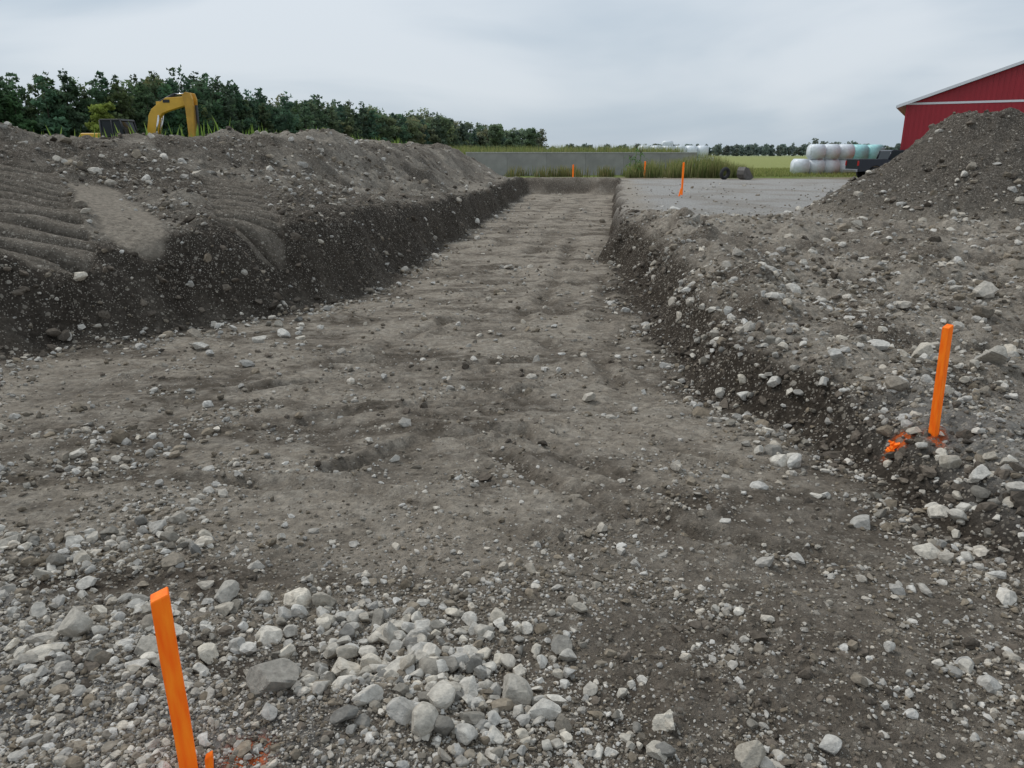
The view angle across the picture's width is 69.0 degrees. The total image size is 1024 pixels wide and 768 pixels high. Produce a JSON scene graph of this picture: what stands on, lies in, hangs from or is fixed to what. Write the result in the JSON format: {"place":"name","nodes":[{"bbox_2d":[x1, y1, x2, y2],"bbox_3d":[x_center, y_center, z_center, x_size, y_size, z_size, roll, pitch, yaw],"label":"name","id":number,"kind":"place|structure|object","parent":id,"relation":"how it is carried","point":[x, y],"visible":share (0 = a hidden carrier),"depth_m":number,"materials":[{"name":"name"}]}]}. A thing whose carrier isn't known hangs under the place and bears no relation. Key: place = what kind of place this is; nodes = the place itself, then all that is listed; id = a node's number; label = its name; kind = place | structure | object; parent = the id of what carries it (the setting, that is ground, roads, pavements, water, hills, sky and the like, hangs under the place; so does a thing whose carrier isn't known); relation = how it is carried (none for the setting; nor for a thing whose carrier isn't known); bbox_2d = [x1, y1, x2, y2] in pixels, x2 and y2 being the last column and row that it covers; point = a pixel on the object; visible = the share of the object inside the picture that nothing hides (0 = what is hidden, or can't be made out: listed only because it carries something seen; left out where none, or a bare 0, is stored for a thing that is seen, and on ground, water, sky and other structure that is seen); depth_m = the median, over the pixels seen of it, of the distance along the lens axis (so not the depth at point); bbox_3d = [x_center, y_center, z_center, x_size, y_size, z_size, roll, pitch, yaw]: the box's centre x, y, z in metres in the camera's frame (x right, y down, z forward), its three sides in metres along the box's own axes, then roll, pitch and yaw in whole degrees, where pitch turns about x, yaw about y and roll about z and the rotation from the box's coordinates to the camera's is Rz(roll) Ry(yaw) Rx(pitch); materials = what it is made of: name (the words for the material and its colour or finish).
{"place":"outdoors","nodes":[
{"label":"outdoors","id":0,"kind":"place"},
{"bbox_2d":[0,107,1023,767],"bbox_3d":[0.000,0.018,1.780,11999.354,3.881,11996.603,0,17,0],"label":"ground","id":1,"kind":"structure","parent":0,"point":[50,227],"depth_m":6.02,"materials":[{"name":"soil"}]},
{"bbox_2d":[84,101,116,132],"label":"young maple tree","id":2,"kind":"object","parent":1,"relation":"on","point":[99,111],"visible":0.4,"depth_m":78.37,"materials":[{"name":"green plant"}]},
{"bbox_2d":[79,92,200,137],"bbox_3d":[-16.992,-11.271,34.128,5.330,3.917,2.270,2,17,6],"label":"excavator","id":3,"kind":"object","parent":1,"relation":"on","point":[171,102],"visible":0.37,"depth_m":33.82,"materials":[{"name":"metal"}]},
{"bbox_2d":[150,587,197,767],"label":"survey stake","id":4,"kind":"object","parent":1,"relation":"on","point":[167,646],"visible":1,"depth_m":1.82,"materials":[{"name":"orange paint"}]},
{"bbox_2d":[205,750,213,767],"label":"survey stake","id":5,"kind":"object","parent":1,"relation":"on","point":[209,760],"visible":1,"depth_m":1.88,"materials":[{"name":"orange paint"}]},
{"bbox_2d":[33,116,409,143],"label":"grass","id":6,"kind":"structure","parent":1,"relation":"on","point":[197,133],"depth_m":22.22,"materials":[{"name":"green plant"}]},
{"bbox_2d":[0,64,548,150],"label":"distant tree line","id":7,"kind":"object","parent":1,"relation":"on","point":[136,103],"visible":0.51,"depth_m":135.05,"materials":[{"name":"green plant"}]},
{"bbox_2d":[485,123,503,149],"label":"oak tree","id":8,"kind":"object","parent":1,"relation":"on","point":[497,130],"visible":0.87,"depth_m":283.74,"materials":[{"name":"green plant"}]},
{"bbox_2d":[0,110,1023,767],"bbox_3d":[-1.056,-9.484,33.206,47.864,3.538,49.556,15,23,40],"label":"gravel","id":9,"kind":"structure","parent":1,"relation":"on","point":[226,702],"depth_m":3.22,"materials":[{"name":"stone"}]},
{"bbox_2d":[0,121,1023,767],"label":"loose stones","id":10,"kind":"object","parent":1,"relation":"on","point":[462,755],"visible":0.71,"depth_m":3.07,"materials":[{"name":"stone"}]},
{"bbox_2d":[0,264,1023,767],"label":"rock pile","id":11,"kind":"object","parent":1,"relation":"on","point":[422,714],"visible":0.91,"depth_m":2.59,"materials":[{"name":"stone"}]},
{"bbox_2d":[0,109,1023,767],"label":"soil clods","id":12,"kind":"object","parent":1,"relation":"on","point":[1016,497],"visible":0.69,"depth_m":4.22,"materials":[{"name":"soil"}]},
{"bbox_2d":[503,132,520,150],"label":"oak tree","id":13,"kind":"object","parent":1,"relation":"on","point":[514,141],"visible":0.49,"depth_m":288.86,"materials":[{"name":"green plant"}]},
{"bbox_2d":[522,127,540,149],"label":"oak tree","id":14,"kind":"object","parent":1,"relation":"on","point":[531,135],"visible":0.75,"depth_m":292.87,"materials":[{"name":"green plant"}]},
{"bbox_2d":[504,164,615,176],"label":"weeds","id":15,"kind":"object","parent":1,"relation":"on","point":[603,172],"visible":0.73,"depth_m":56.40,"materials":[{"name":"green plant"}]},
{"bbox_2d":[466,152,696,175],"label":"concrete wall","id":16,"kind":"structure","parent":1,"relation":"on","point":[501,163],"depth_m":60.15,"materials":[{"name":"grey concrete"}]},
{"bbox_2d":[631,143,640,169],"bbox_3d":[9.112,-16.342,54.563,1.316,2.453,1.411,0,17,0],"label":"corn plant","id":17,"kind":"object","parent":1,"relation":"on","point":[636,145],"visible":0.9,"depth_m":54.41,"materials":[{"name":"green plant"}]},
{"bbox_2d":[635,149,646,169],"bbox_3d":[9.453,-16.288,55.067,1.217,2.054,1.307,16,23,42],"label":"corn plant","id":18,"kind":"object","parent":1,"relation":"on","point":[640,157],"visible":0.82,"depth_m":54.87,"materials":[{"name":"green plant"}]},
{"bbox_2d":[638,141,712,158],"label":"wrapped hay bales","id":19,"kind":"object","parent":1,"relation":"on","point":[703,150],"visible":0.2,"depth_m":84.14,"materials":[{"name":"white plastic"}]},
{"bbox_2d":[681,162,684,194],"bbox_3d":[7.070,-8.384,30.901,0.062,1.556,0.060,-7,18,-22],"label":"survey stake","id":20,"kind":"object","parent":1,"relation":"on","point":[683,166],"visible":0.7,"depth_m":30.82,"materials":[{"name":"orange paint"}]},
{"bbox_2d":[621,152,753,177],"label":"weeds","id":21,"kind":"object","parent":1,"relation":"on","point":[708,167],"visible":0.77,"depth_m":53.77,"materials":[{"name":"green plant"}]},
{"bbox_2d":[544,138,900,155],"bbox_3d":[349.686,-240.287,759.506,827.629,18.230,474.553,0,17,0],"label":"distant woodland","id":22,"kind":"object","parent":1,"relation":"on","point":[755,149],"visible":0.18,"depth_m":871.09,"materials":[{"name":"green plant"}]},
{"bbox_2d":[720,167,729,179],"bbox_3d":[14.300,-14.146,50.053,0.836,0.836,0.264,-9,28,-27],"label":"old tyre","id":23,"kind":"object","parent":1,"relation":"on","point":[727,175],"visible":1,"depth_m":49.95,"materials":[{"name":"rubber"}]},
{"bbox_2d":[737,167,753,179],"bbox_3d":[15.716,-14.152,50.096,0.900,0.855,0.760,-6,18,-19],"label":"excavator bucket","id":24,"kind":"object","parent":1,"relation":"on","point":[743,173],"visible":0.98,"depth_m":49.81,"materials":[{"name":"metal"}]},
{"bbox_2d":[790,144,855,173],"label":"wrapped hay bales","id":25,"kind":"object","parent":1,"relation":"on","point":[827,158],"visible":0.85,"depth_m":62.61,"materials":[{"name":"white plastic"}]},
{"bbox_2d":[852,144,884,172],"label":"wrapped hay bales","id":26,"kind":"object","parent":1,"relation":"on","point":[865,151],"visible":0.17,"depth_m":65.74,"materials":[{"name":"teal plastic"}]},
{"bbox_2d":[843,150,904,177],"bbox_3d":[26.048,-14.997,50.942,5.980,1.910,2.300,-1,17,-2],"label":"pickup truck","id":27,"kind":"object","parent":1,"relation":"on","point":[860,167],"visible":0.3,"depth_m":50.05,"materials":[{"name":"black paint"}]},
{"bbox_2d":[885,440,900,451],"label":"painted wood splinters","id":28,"kind":"object","parent":1,"relation":"on","point":[892,446],"visible":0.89,"depth_m":4.42,"materials":[{"name":"orange paint"}]},
{"bbox_2d":[928,324,953,436],"bbox_3d":[2.429,0.098,4.250,0.042,0.897,0.040,-13,21,-26],"label":"survey stake","id":29,"kind":"object","parent":1,"relation":"on","point":[941,376],"visible":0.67,"depth_m":4.19,"materials":[{"name":"orange paint"}]},
{"bbox_2d":[902,64,1023,149],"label":"gable wall","id":30,"kind":"structure","parent":1,"relation":"on","point":[983,94],"depth_m":48.41,"materials":[{"name":"red metal"}]},
{"bbox_2d":[900,105,908,149],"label":"corner trim","id":31,"kind":"structure","parent":30,"relation":"attached to","point":[904,127],"depth_m":50.55,"materials":[{"name":"red metal"}]},
{"bbox_2d":[905,105,911,149],"bbox_3d":[26.855,-16.392,50.765,0.050,4.880,0.030,9,19,28],"label":"siding rib","id":32,"kind":"object","parent":30,"relation":"attached to","point":[908,127],"visible":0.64,"depth_m":50.45,"materials":[{"name":"red metal"}]},
{"bbox_2d":[910,105,916,145],"bbox_3d":[27.117,-16.349,50.626,0.050,4.880,0.030,9,19,28],"label":"siding rib","id":33,"kind":"object","parent":30,"relation":"attached to","point":[913,125],"visible":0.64,"depth_m":50.28,"materials":[{"name":"red metal"}]},
{"bbox_2d":[916,105,921,139],"bbox_3d":[27.379,-16.306,50.487,0.050,4.880,0.030,9,19,28],"label":"siding rib","id":34,"kind":"object","parent":30,"relation":"attached to","point":[919,121],"visible":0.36,"depth_m":50.06,"materials":[{"name":"red metal"}]},
{"bbox_2d":[907,100,1023,104],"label":"white belt","id":35,"kind":"object","parent":30,"relation":"attached to","point":[960,102],"visible":1,"depth_m":48.53,"materials":[{"name":"white metal"}]},
{"bbox_2d":[1007,69,1012,99],"bbox_3d":[31.578,-19.001,47.223,0.050,1.832,0.030,9,19,28],"label":"siding rib","id":36,"kind":"object","parent":30,"relation":"attached to","point":[1010,84],"visible":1,"depth_m":47.20,"materials":[{"name":"red metal"}]},
{"bbox_2d":[1013,66,1019,98],"bbox_3d":[31.840,-19.010,47.068,0.050,1.940,0.030,9,19,28],"label":"siding rib","id":37,"kind":"object","parent":30,"relation":"attached to","point":[1016,82],"visible":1,"depth_m":47.06,"materials":[{"name":"red metal"}]},
{"bbox_2d":[0,0,1023,154],"label":"sky","id":38,"kind":"structure","parent":0,"point":[711,73],"materials":[{"name":"grey"}]},
{"bbox_2d":[446,144,686,154],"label":"field","id":39,"kind":"structure","parent":0,"point":[536,149],"depth_m":65.35,"materials":[{"name":"green plant"}]},
{"bbox_2d":[751,167,855,176],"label":"field grass","id":40,"kind":"structure","parent":0,"point":[781,172],"depth_m":60.09,"materials":[{"name":"green plant"}]},
{"bbox_3d":[52.114,-22.577,54.508,13.548,4.998,34.900,9,19,28],"label":"roof","id":41,"kind":"object","parent":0,"visible":0},
{"bbox_2d":[898,63,1023,114],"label":"roof","id":42,"kind":"structure","parent":41,"relation":"attached to","point":[902,109],"depth_m":49.94,"materials":[{"name":"grey metal"}]},
{"bbox_2d":[897,60,1023,107],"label":"rake trim","id":43,"kind":"structure","parent":42,"relation":"attached to","point":[963,83],"depth_m":47.98,"materials":[{"name":"white metal"}]}
]}

